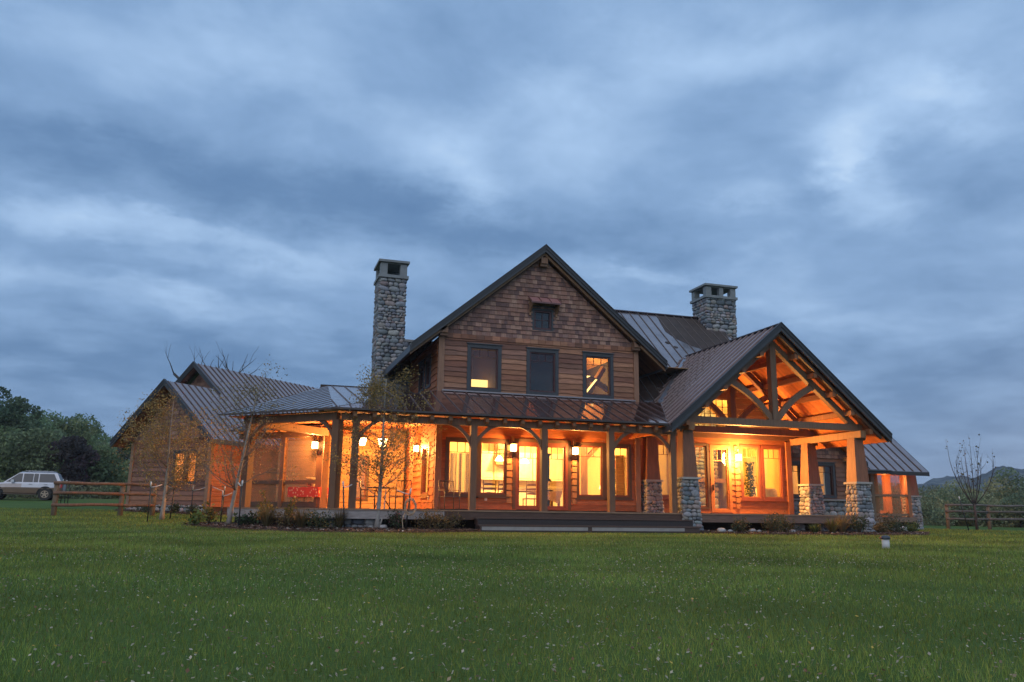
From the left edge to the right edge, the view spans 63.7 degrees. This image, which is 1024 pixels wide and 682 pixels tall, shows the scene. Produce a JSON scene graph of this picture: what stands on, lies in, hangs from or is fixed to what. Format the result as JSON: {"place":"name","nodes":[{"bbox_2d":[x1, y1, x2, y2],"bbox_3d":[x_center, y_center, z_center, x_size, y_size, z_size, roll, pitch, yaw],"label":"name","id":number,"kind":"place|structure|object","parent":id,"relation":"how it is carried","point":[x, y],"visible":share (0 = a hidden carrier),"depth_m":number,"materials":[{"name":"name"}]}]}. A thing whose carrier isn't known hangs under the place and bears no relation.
{"place":"outdoors","nodes":[
{"label":"outdoors","id":0,"kind":"place"},
{"bbox_2d":[0,497,1023,681],"bbox_3d":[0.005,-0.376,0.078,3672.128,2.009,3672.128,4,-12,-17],"label":"lawn","id":1,"kind":"structure","parent":0,"point":[25,503],"depth_m":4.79,"materials":[{"name":"green plant"}]},
{"bbox_2d":[0,425,27,479],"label":"background tree","id":2,"kind":"object","parent":1,"relation":"on","point":[8,430],"visible":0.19,"depth_m":61.35,"materials":[{"name":"green plant"}]},
{"bbox_2d":[0,385,35,427],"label":"background tree","id":3,"kind":"object","parent":1,"relation":"on","point":[7,396],"visible":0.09,"depth_m":72.01,"materials":[{"name":"green plant"}]},
{"bbox_2d":[0,396,44,454],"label":"background tree","id":4,"kind":"object","parent":1,"relation":"on","point":[15,410],"visible":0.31,"depth_m":67.89,"materials":[{"name":"green plant"}]},
{"bbox_2d":[0,470,65,499],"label":"parked car","id":5,"kind":"object","parent":1,"relation":"on","point":[40,484],"visible":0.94,"depth_m":52.34,"materials":[{"name":"paint"}]},
{"bbox_2d":[0,427,66,480],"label":"background tree","id":6,"kind":"object","parent":1,"relation":"on","point":[35,450],"visible":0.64,"depth_m":60.69,"materials":[{"name":"green plant"}]},
{"bbox_2d":[25,412,86,470],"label":"background tree","id":7,"kind":"object","parent":1,"relation":"on","point":[44,421],"visible":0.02,"depth_m":79.24,"materials":[{"name":"green plant"}]},
{"bbox_2d":[32,409,108,469],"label":"background tree","id":8,"kind":"object","parent":1,"relation":"on","point":[60,423],"visible":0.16,"depth_m":83.52,"materials":[{"name":"green plant"}]},
{"bbox_2d":[45,435,100,494],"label":"background tree","id":9,"kind":"object","parent":1,"relation":"on","point":[78,450],"visible":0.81,"depth_m":60.56,"materials":[{"name":"green plant"}]},
{"bbox_2d":[59,485,89,498],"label":"meadow shrub","id":10,"kind":"object","parent":1,"relation":"on","point":[78,496],"visible":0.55,"depth_m":58.04,"materials":[{"name":"green plant"}]},
{"bbox_2d":[59,413,104,441],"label":"background tree","id":11,"kind":"object","parent":1,"relation":"on","point":[98,425],"visible":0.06,"depth_m":85.20,"materials":[{"name":"green plant"}]},
{"bbox_2d":[81,479,102,497],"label":"meadow shrub","id":12,"kind":"object","parent":1,"relation":"on","point":[89,488],"visible":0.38,"depth_m":60.97,"materials":[{"name":"green plant"}]},
{"bbox_2d":[76,431,126,460],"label":"background tree","id":13,"kind":"object","parent":1,"relation":"on","point":[96,437],"visible":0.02,"depth_m":82.89,"materials":[{"name":"green plant"}]},
{"bbox_2d":[50,481,156,515],"bbox_3d":[-16.145,6.349,32.761,3.786,1.488,0.271,9,-14,-34],"label":"rail fence","id":14,"kind":"object","parent":1,"relation":"on","point":[120,505],"visible":0.9,"depth_m":32.72,"materials":[{"name":"brown wood"}]},
{"bbox_2d":[79,443,129,496],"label":"background tree","id":15,"kind":"object","parent":1,"relation":"on","point":[101,470],"visible":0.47,"depth_m":63.23,"materials":[{"name":"green plant"}]},
{"bbox_2d":[91,485,125,498],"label":"meadow shrub","id":16,"kind":"object","parent":1,"relation":"on","point":[106,488],"visible":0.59,"depth_m":59.69,"materials":[{"name":"green plant"}]},
{"bbox_2d":[94,442,130,481],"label":"background tree","id":17,"kind":"object","parent":1,"relation":"on","point":[124,455],"visible":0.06,"depth_m":78.51,"materials":[{"name":"green plant"}]},
{"bbox_2d":[116,510,226,514],"bbox_3d":[-15.081,7.859,37.799,7.544,0.185,2.569,-5,-13,25],"label":"mulch bed","id":18,"kind":"object","parent":1,"relation":"on","point":[165,512],"visible":0.16,"depth_m":36.86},
{"bbox_2d":[167,501,182,512],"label":"garden shrub","id":19,"kind":"object","parent":18,"relation":"on","point":[175,508],"visible":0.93,"depth_m":36.49,"materials":[{"name":"green plant"}]},
{"bbox_2d":[112,384,237,519],"bbox_3d":[-12.506,4.103,30.789,4.849,5.070,3.846,4,-12,-17],"label":"aspen tree","id":20,"kind":"object","parent":1,"relation":"on","point":[166,434],"visible":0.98,"depth_m":30.50,"materials":[{"name":"green plant"}]},
{"bbox_2d":[165,342,267,378],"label":"dead tree","id":21,"kind":"object","parent":1,"relation":"on","point":[176,375],"visible":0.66,"depth_m":59.64,"materials":[{"name":"brown plant"}]},
{"bbox_2d":[182,523,478,532],"bbox_3d":[-5.755,5.677,25.033,9.587,0.164,4.130,-1,-12,7],"label":"mulch bed","id":22,"kind":"object","parent":1,"relation":"on","point":[308,530],"visible":0.47,"depth_m":23.96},
{"bbox_2d":[188,509,207,524],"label":"leafy plant","id":23,"kind":"object","parent":22,"relation":"on","point":[195,518],"visible":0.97,"depth_m":25.54,"materials":[{"name":"green plant"}]},
{"bbox_2d":[195,501,223,522],"bbox_3d":[-9.679,5.486,26.291,1.019,0.788,0.478,-3,-12,19],"label":"leafy plant","id":24,"kind":"object","parent":22,"relation":"on","point":[209,517],"visible":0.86,"depth_m":26.27,"materials":[{"name":"green plant"}]},
{"bbox_2d":[176,354,304,523],"bbox_3d":[-8.717,3.199,26.928,4.094,5.605,3.883,4,-12,-17],"label":"aspen tree","id":25,"kind":"object","parent":22,"relation":"on","point":[235,488],"visible":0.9,"depth_m":26.69,"materials":[{"name":"green plant"}]},
{"bbox_2d":[233,510,259,524],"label":"leafy plant","id":26,"kind":"object","parent":22,"relation":"on","point":[245,519],"visible":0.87,"depth_m":25.31,"materials":[{"name":"green plant"}]},
{"bbox_2d":[254,490,273,519],"bbox_3d":[-7.784,5.247,25.977,0.534,1.104,0.734,7,-13,-27],"label":"leafy plant","id":27,"kind":"object","parent":22,"relation":"on","point":[262,503],"visible":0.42,"depth_m":26.01,"materials":[{"name":"green plant"}]},
{"bbox_2d":[253,503,278,525],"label":"ornamental grass","id":28,"kind":"object","parent":22,"relation":"on","point":[266,519],"depth_m":24.86,"materials":[{"name":"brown plant"}]},
{"bbox_2d":[268,503,300,526],"bbox_3d":[-6.793,5.338,24.948,1.417,0.880,0.993,-7,-14,34],"label":"garden shrub","id":29,"kind":"object","parent":22,"relation":"on","point":[282,520],"visible":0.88,"depth_m":24.69,"materials":[{"name":"green plant"}]},
{"bbox_2d":[284,496,296,525],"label":"leafy plant","id":30,"kind":"object","parent":22,"relation":"on","point":[290,505],"visible":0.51,"depth_m":25.58,"materials":[{"name":"green plant"}]},
{"bbox_2d":[290,508,315,527],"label":"ornamental grass","id":31,"kind":"object","parent":22,"relation":"on","point":[300,520],"depth_m":24.34,"materials":[{"name":"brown plant"}]},
{"bbox_2d":[305,505,339,527],"bbox_3d":[-5.700,5.263,24.459,1.134,0.773,1.062,-2,-12,13],"label":"garden shrub","id":32,"kind":"object","parent":22,"relation":"on","point":[317,523],"visible":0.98,"depth_m":24.38,"materials":[{"name":"green plant"}]},
{"bbox_2d":[328,508,349,527],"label":"ornamental grass","id":33,"kind":"object","parent":22,"relation":"on","point":[338,521],"depth_m":24.80,"materials":[{"name":"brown plant"}]},
{"bbox_2d":[342,481,351,527],"bbox_3d":[-5.012,5.026,24.923,0.306,1.554,0.054,4,-12,-17],"label":"tree stake","id":34,"kind":"object","parent":22,"relation":"on","point":[343,503],"visible":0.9,"depth_m":24.89,"materials":[{"name":"paint"}]},
{"bbox_2d":[319,362,446,527],"bbox_3d":[-4.381,3.223,25.718,3.949,5.259,3.799,-4,-13,22],"label":"aspen tree","id":35,"kind":"object","parent":22,"relation":"on","point":[373,389],"visible":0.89,"depth_m":25.79,"materials":[{"name":"green plant"}]},
{"bbox_2d":[385,506,405,527],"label":"garden shrub","id":36,"kind":"object","parent":22,"relation":"on","point":[395,521],"visible":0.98,"depth_m":25.20,"materials":[{"name":"green plant"}]},
{"bbox_2d":[411,507,445,528],"bbox_3d":[-2.503,5.538,25.346,1.050,0.970,1.567,-2,-12,13],"label":"garden shrub","id":37,"kind":"object","parent":22,"relation":"on","point":[429,524],"visible":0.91,"depth_m":25.25,"materials":[{"name":"green plant"}]},
{"bbox_2d":[432,510,465,528],"bbox_3d":[-2.082,5.595,25.664,1.130,1.060,1.359,-4,-13,21],"label":"garden shrub","id":38,"kind":"object","parent":22,"relation":"on","point":[446,524],"visible":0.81,"depth_m":25.63,"materials":[{"name":"green plant"}]},
{"bbox_2d":[402,498,416,527],"bbox_3d":[-3.097,5.234,24.895,0.428,1.002,0.157,4,-12,-17],"label":"garden hose","id":39,"kind":"object","parent":1,"relation":"on","point":[415,505],"visible":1,"depth_m":24.90,"materials":[{"name":"rubber"}]},
{"bbox_2d":[0,529,1023,681],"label":"flowers","id":40,"kind":"object","parent":1,"relation":"on","point":[187,670],"visible":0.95,"depth_m":5.40,"materials":[{"name":"white plant"}]},
{"bbox_2d":[110,244,929,532],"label":"ranch house","id":41,"kind":"structure","parent":1,"relation":"on","point":[545,355],"depth_m":31.67,"materials":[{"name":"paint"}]},
{"bbox_2d":[171,450,185,483],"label":"window","id":42,"kind":"structure","parent":41,"relation":"in","point":[178,452],"depth_m":38.16,"materials":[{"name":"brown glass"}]},
{"bbox_2d":[183,449,197,483],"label":"window","id":43,"kind":"structure","parent":41,"relation":"in","point":[194,482],"depth_m":37.65,"materials":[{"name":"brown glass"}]},
{"bbox_2d":[287,487,328,506],"bbox_3d":[-7.761,6.013,31.720,1.540,0.753,0.910,-5,-13,27],"label":"porch table","id":44,"kind":"object","parent":41,"relation":"on","point":[304,492],"visible":0.62,"depth_m":31.34,"materials":[{"name":"red wood"}]},
{"bbox_2d":[311,435,319,448],"bbox_3d":[-7.526,3.850,31.582,0.240,0.570,0.260,-5,-13,27],"label":"wall lantern","id":45,"kind":"object","parent":41,"relation":"attached to","point":[315,443],"depth_m":31.51,"materials":[{"name":"glass"}]},
{"bbox_2d":[356,455,369,500],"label":"window","id":46,"kind":"structure","parent":41,"relation":"in","point":[365,483],"depth_m":33.78,"materials":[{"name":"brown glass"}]},
{"bbox_2d":[359,480,376,508],"bbox_3d":[-5.032,5.352,28.760,0.618,0.986,0.595,2,-12,-7],"label":"patio chair","id":47,"kind":"object","parent":41,"relation":"on","point":[361,496],"visible":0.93,"depth_m":28.51,"materials":[{"name":"paint"}]},
{"bbox_2d":[388,480,411,508],"bbox_3d":[-3.813,5.233,28.114,0.595,0.986,0.618,-3,-12,17],"label":"patio chair","id":48,"kind":"object","parent":41,"relation":"on","point":[404,491],"visible":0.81,"depth_m":28.32,"materials":[{"name":"paint"}]},
{"bbox_2d":[418,359,424,392],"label":"window","id":49,"kind":"structure","parent":41,"relation":"in","point":[421,364],"depth_m":32.84,"materials":[{"name":"grey glass"}]},
{"bbox_2d":[418,442,430,497],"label":"window","id":50,"kind":"structure","parent":41,"relation":"in","point":[423,494],"depth_m":30.96,"materials":[{"name":"brown glass"}]},
{"bbox_2d":[424,353,431,389],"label":"window","id":51,"kind":"structure","parent":41,"relation":"in","point":[428,359],"depth_m":31.67,"materials":[{"name":"grey glass"}]},
{"bbox_2d":[438,480,460,509],"bbox_3d":[-2.114,5.183,27.766,0.595,0.986,0.618,7,-13,-27],"label":"patio chair","id":52,"kind":"object","parent":41,"relation":"on","point":[446,490],"visible":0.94,"depth_m":27.90,"materials":[{"name":"paint"}]},
{"bbox_2d":[444,437,477,497],"bbox_3d":[-1.819,4.511,29.435,1.260,2.110,0.220,4,-12,-17],"label":"window","id":53,"kind":"structure","parent":41,"relation":"in","point":[448,439],"depth_m":29.31,"materials":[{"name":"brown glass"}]},
{"bbox_2d":[466,342,502,391],"bbox_3d":[-1.035,0.983,30.413,1.370,1.775,0.210,4,-12,-17],"label":"window","id":54,"kind":"structure","parent":41,"relation":"in","point":[477,346],"depth_m":30.41,"materials":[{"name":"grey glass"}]},
{"bbox_2d":[483,480,495,492],"bbox_3d":[-0.838,5.694,30.379,0.487,1.082,0.522,1,-12,-2],"label":"dining chair","id":55,"kind":"object","parent":41,"relation":"on","point":[489,488],"visible":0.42,"depth_m":30.20,"materials":[{"name":"brown wood"}]},
{"bbox_2d":[476,438,509,497],"bbox_3d":[-0.699,4.597,29.780,1.250,2.110,0.220,4,-12,-17],"label":"window","id":56,"kind":"structure","parent":41,"relation":"in","point":[492,441],"depth_m":29.74,"materials":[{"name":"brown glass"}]},
{"bbox_2d":[509,436,516,451],"bbox_3d":[0.049,3.751,30.034,0.240,0.570,0.260,4,-12,-17],"label":"wall lantern","id":57,"kind":"object","parent":41,"relation":"attached to","point":[513,447],"depth_m":29.95,"materials":[{"name":"glass"}]},
{"bbox_2d":[515,442,539,509],"bbox_3d":[0.577,4.921,30.153,0.990,2.420,0.170,4,-12,-17],"label":"glazed door","id":58,"kind":"structure","parent":41,"relation":"in","point":[523,444],"depth_m":30.12,"materials":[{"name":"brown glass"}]},
{"bbox_2d":[522,481,535,505],"bbox_3d":[0.694,5.780,30.695,0.487,1.082,0.522,4,-12,-15],"label":"dining chair","id":59,"kind":"object","parent":41,"relation":"on","point":[532,489],"visible":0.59,"depth_m":30.51,"materials":[{"name":"brown wood"}]},
{"bbox_2d":[500,491,562,505],"bbox_3d":[0.750,6.242,32.157,2.230,0.775,1.070,4,-12,-17],"label":"dining table","id":60,"kind":"object","parent":41,"relation":"on","point":[554,496],"visible":0.46,"depth_m":31.93,"materials":[{"name":"brown wood"}]},
{"bbox_2d":[526,347,559,395],"bbox_3d":[1.134,1.151,31.080,1.340,1.775,0.210,4,-12,-17],"label":"window","id":61,"kind":"structure","parent":41,"relation":"in","point":[530,350],"depth_m":31.08,"materials":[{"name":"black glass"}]},
{"bbox_2d":[531,305,555,332],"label":"window","id":62,"kind":"structure","parent":41,"relation":"in","point":[535,310],"depth_m":31.47,"materials":[{"name":"grey wood"}]},
{"bbox_2d":[548,443,567,509],"bbox_3d":[1.568,4.998,30.459,1.010,2.420,0.170,4,-12,-17],"label":"glazed door","id":63,"kind":"structure","parent":41,"relation":"in","point":[550,445],"depth_m":30.54,"materials":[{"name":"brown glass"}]},
{"bbox_2d":[571,440,579,454],"bbox_3d":[2.355,3.958,30.738,0.240,0.570,0.260,4,-12,-17],"label":"wall lantern","id":64,"kind":"object","parent":41,"relation":"attached to","point":[575,449],"depth_m":30.66,"materials":[{"name":"glass"}]},
{"bbox_2d":[575,442,606,499],"bbox_3d":[2.923,4.877,30.895,1.270,2.110,0.220,4,-12,-17],"label":"window","id":65,"kind":"structure","parent":41,"relation":"in","point":[602,496],"depth_m":30.91,"materials":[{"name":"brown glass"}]},
{"bbox_2d":[582,351,613,398],"bbox_3d":[3.297,1.318,31.747,1.340,1.775,0.210,4,-12,-17],"label":"window","id":66,"kind":"structure","parent":41,"relation":"in","point":[586,354],"depth_m":31.75,"materials":[{"name":"wood"}]},
{"bbox_2d":[605,443,633,500],"bbox_3d":[4.009,4.961,31.230,1.170,2.110,0.220,4,-12,-17],"label":"window","id":67,"kind":"structure","parent":41,"relation":"in","point":[628,497],"depth_m":31.26,"materials":[{"name":"brown wood"}]},
{"bbox_2d":[657,441,676,498],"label":"window","id":68,"kind":"structure","parent":41,"relation":"in","point":[658,442],"depth_m":33.26,"materials":[{"name":"brown wood"}]},
{"bbox_2d":[694,443,710,508],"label":"window","id":69,"kind":"structure","parent":41,"relation":"in","point":[706,446],"depth_m":33.68,"materials":[{"name":"brown wood"}]},
{"bbox_2d":[698,397,726,425],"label":"window","id":70,"kind":"structure","parent":41,"relation":"in","point":[718,398],"depth_m":34.49,"materials":[{"name":"brown wood"}]},
{"bbox_2d":[709,445,732,511],"bbox_3d":[8.560,5.641,33.844,0.980,2.720,0.230,4,-12,-17],"label":"glazed door","id":71,"kind":"structure","parent":41,"relation":"in","point":[727,448],"depth_m":33.85,"materials":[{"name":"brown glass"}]},
{"bbox_2d":[739,444,762,500],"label":"window","id":72,"kind":"structure","parent":41,"relation":"in","point":[759,497],"depth_m":34.33,"materials":[{"name":"brown wood"}]},
{"bbox_2d":[755,488,777,496],"bbox_3d":[10.851,6.843,35.155,0.980,1.080,0.880,-2,-12,12],"label":"armchair","id":73,"kind":"object","parent":41,"relation":"on","point":[771,492],"visible":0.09,"depth_m":34.80,"materials":[{"name":"fabric"}]},
{"bbox_2d":[760,445,786,501],"bbox_3d":[10.926,5.560,34.632,1.140,2.300,0.220,4,-12,-17],"label":"window","id":74,"kind":"structure","parent":41,"relation":"in","point":[780,449],"depth_m":34.64,"materials":[{"name":"brown wood"}]},
{"bbox_2d":[792,461,800,497],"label":"window","id":75,"kind":"structure","parent":41,"relation":"in","point":[794,463],"depth_m":35.94,"materials":[{"name":"wood"}]},
{"bbox_2d":[818,462,836,497],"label":"window","id":76,"kind":"structure","parent":41,"relation":"in","point":[820,464],"depth_m":36.38,"materials":[{"name":"black wood"}]},
{"bbox_2d":[700,530,927,535],"bbox_3d":[11.110,6.968,30.047,10.487,0.113,4.459,4,-12,-17],"label":"mulch bed","id":77,"kind":"object","parent":1,"relation":"on","point":[712,532],"visible":0.23,"depth_m":27.77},
{"bbox_2d":[114,509,930,533],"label":"bark chips","id":78,"kind":"object","parent":77,"relation":"on","point":[256,526],"visible":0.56,"depth_m":25.68,"materials":[{"name":"brown wood"}]},
{"bbox_2d":[730,516,753,531],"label":"garden shrub","id":79,"kind":"object","parent":77,"relation":"on","point":[739,526],"visible":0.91,"depth_m":28.12,"materials":[{"name":"green plant"}]},
{"bbox_2d":[758,512,784,532],"bbox_3d":[8.900,6.228,28.236,0.785,0.834,0.950,4,-12,-17],"label":"garden shrub","id":80,"kind":"object","parent":77,"relation":"on","point":[775,524],"visible":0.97,"depth_m":28.25,"materials":[{"name":"green plant"}]},
{"bbox_2d":[774,511,799,531],"bbox_3d":[9.465,6.324,28.645,0.902,0.813,1.038,4,-12,-17],"label":"garden shrub","id":81,"kind":"object","parent":77,"relation":"on","point":[785,525],"visible":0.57,"depth_m":28.53,"materials":[{"name":"green plant"}]},
{"bbox_2d":[820,517,842,532],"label":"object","id":82,"kind":"object","parent":77,"relation":"on","point":[832,526],"depth_m":28.65,"materials":[{"name":"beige plant"}]},
{"bbox_2d":[834,512,852,532],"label":"ornamental grass","id":83,"kind":"object","parent":77,"relation":"on","point":[842,528],"depth_m":29.25,"materials":[{"name":"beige plant"}]},
{"bbox_2d":[848,513,870,532],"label":"garden shrub","id":84,"kind":"object","parent":77,"relation":"on","point":[863,522],"visible":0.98,"depth_m":29.39,"materials":[{"name":"green plant"}]},
{"bbox_2d":[871,522,887,532],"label":"garden shrub","id":85,"kind":"object","parent":77,"relation":"on","point":[879,527],"visible":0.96,"depth_m":29.71,"materials":[{"name":"green plant"}]},
{"bbox_2d":[875,511,899,530],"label":"garden shrub","id":86,"kind":"object","parent":77,"relation":"on","point":[887,517],"visible":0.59,"depth_m":32.06,"materials":[{"name":"green plant"}]},
{"bbox_2d":[883,514,911,531],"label":"garden shrub","id":87,"kind":"object","parent":77,"relation":"on","point":[894,527],"visible":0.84,"depth_m":30.69,"materials":[{"name":"green plant"}]},
{"bbox_2d":[879,535,890,547],"bbox_3d":[7.658,4.152,16.944,0.238,0.310,0.193,4,-12,-17],"label":"vent pipe","id":88,"kind":"object","parent":1,"relation":"on","point":[885,539],"visible":0.91,"depth_m":16.90,"materials":[{"name":"paint"}]},
{"bbox_2d":[879,493,901,516],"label":"willow shrub","id":89,"kind":"object","parent":1,"relation":"on","point":[893,502],"visible":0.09,"depth_m":53.11,"materials":[{"name":"green plant"}]},
{"bbox_2d":[893,499,939,524],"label":"willow shrub","id":90,"kind":"object","parent":1,"relation":"on","point":[923,505],"visible":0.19,"depth_m":51.79,"materials":[{"name":"green plant"}]},
{"bbox_2d":[919,484,941,500],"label":"willow shrub","id":91,"kind":"object","parent":1,"relation":"on","point":[926,490],"visible":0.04,"depth_m":74.53,"materials":[{"name":"green plant"}]},
{"bbox_2d":[919,493,945,521],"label":"willow shrub","id":92,"kind":"object","parent":1,"relation":"on","point":[928,498],"visible":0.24,"depth_m":52.56,"materials":[{"name":"green plant"}]},
{"bbox_2d":[924,500,981,525],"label":"willow shrub","id":93,"kind":"object","parent":1,"relation":"on","point":[941,518],"visible":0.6,"depth_m":49.10,"materials":[{"name":"green plant"}]},
{"bbox_2d":[936,479,998,515],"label":"willow shrub","id":94,"kind":"object","parent":1,"relation":"on","point":[958,491],"visible":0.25,"depth_m":63.89,"materials":[{"name":"green plant"}]},
{"bbox_2d":[945,434,995,529],"bbox_3d":[22.003,6.749,39.609,2.266,4.662,1.408,4,-12,-17],"label":"bare tree","id":95,"kind":"object","parent":1,"relation":"on","point":[973,502],"visible":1,"depth_m":39.42,"materials":[{"name":"brown plant"}]},
{"bbox_2d":[943,497,998,526],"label":"willow shrub","id":96,"kind":"object","parent":1,"relation":"on","point":[983,515],"visible":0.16,"depth_m":49.08,"materials":[{"name":"green plant"}]},
{"bbox_2d":[949,493,1012,526],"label":"willow shrub","id":97,"kind":"object","parent":1,"relation":"on","point":[981,501],"visible":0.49,"depth_m":48.74,"materials":[{"name":"green plant"}]},
{"bbox_2d":[944,504,1023,528],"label":"rail fence","id":98,"kind":"object","parent":1,"relation":"on","point":[987,512],"visible":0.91,"depth_m":42.05,"materials":[{"name":"brown wood"}]},
{"bbox_2d":[977,478,1021,496],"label":"willow shrub","id":99,"kind":"object","parent":1,"relation":"on","point":[983,487],"visible":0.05,"depth_m":71.52,"materials":[{"name":"green plant"}]},
{"bbox_2d":[981,467,1023,504],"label":"willow shrub","id":100,"kind":"object","parent":1,"relation":"on","point":[1002,479],"visible":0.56,"depth_m":60.95,"materials":[{"name":"green plant"}]},
{"bbox_2d":[983,499,1023,526],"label":"willow shrub","id":101,"kind":"object","parent":1,"relation":"on","point":[1003,513],"visible":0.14,"depth_m":49.29,"materials":[{"name":"green plant"}]},
{"bbox_2d":[986,492,1023,526],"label":"willow shrub","id":102,"kind":"object","parent":1,"relation":"on","point":[1011,523],"visible":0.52,"depth_m":47.85,"materials":[{"name":"green plant"}]},
{"bbox_2d":[1002,497,1023,527],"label":"willow shrub","id":103,"kind":"object","parent":1,"relation":"on","point":[1018,502],"visible":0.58,"depth_m":47.66,"materials":[{"name":"green plant"}]},
{"bbox_2d":[0,0,1023,485],"label":"sky","id":104,"kind":"structure","parent":0,"point":[237,175],"materials":[{"name":"blue"}]},
{"bbox_2d":[615,455,623,494],"bbox_3d":[4.062,5.651,32.605,0.340,2.200,1.000,4,-12,-17],"label":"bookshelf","id":105,"kind":"object","parent":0,"point":[619,476],"visible":0.26,"depth_m":32.21,"materials":[{"name":"brown wood"}]},
{"bbox_2d":[744,461,756,495],"bbox_3d":[10.459,6.442,36.241,0.745,2.298,0.764,4,-12,-17],"label":"potted tree","id":106,"kind":"object","parent":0,"point":[749,468],"visible":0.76,"depth_m":36.27,"materials":[{"name":"green plant"}]},
{"bbox_2d":[879,466,1023,494],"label":"hills","id":107,"kind":"structure","parent":0,"point":[937,482],"depth_m":798.00,"materials":[{"name":"green plant"}]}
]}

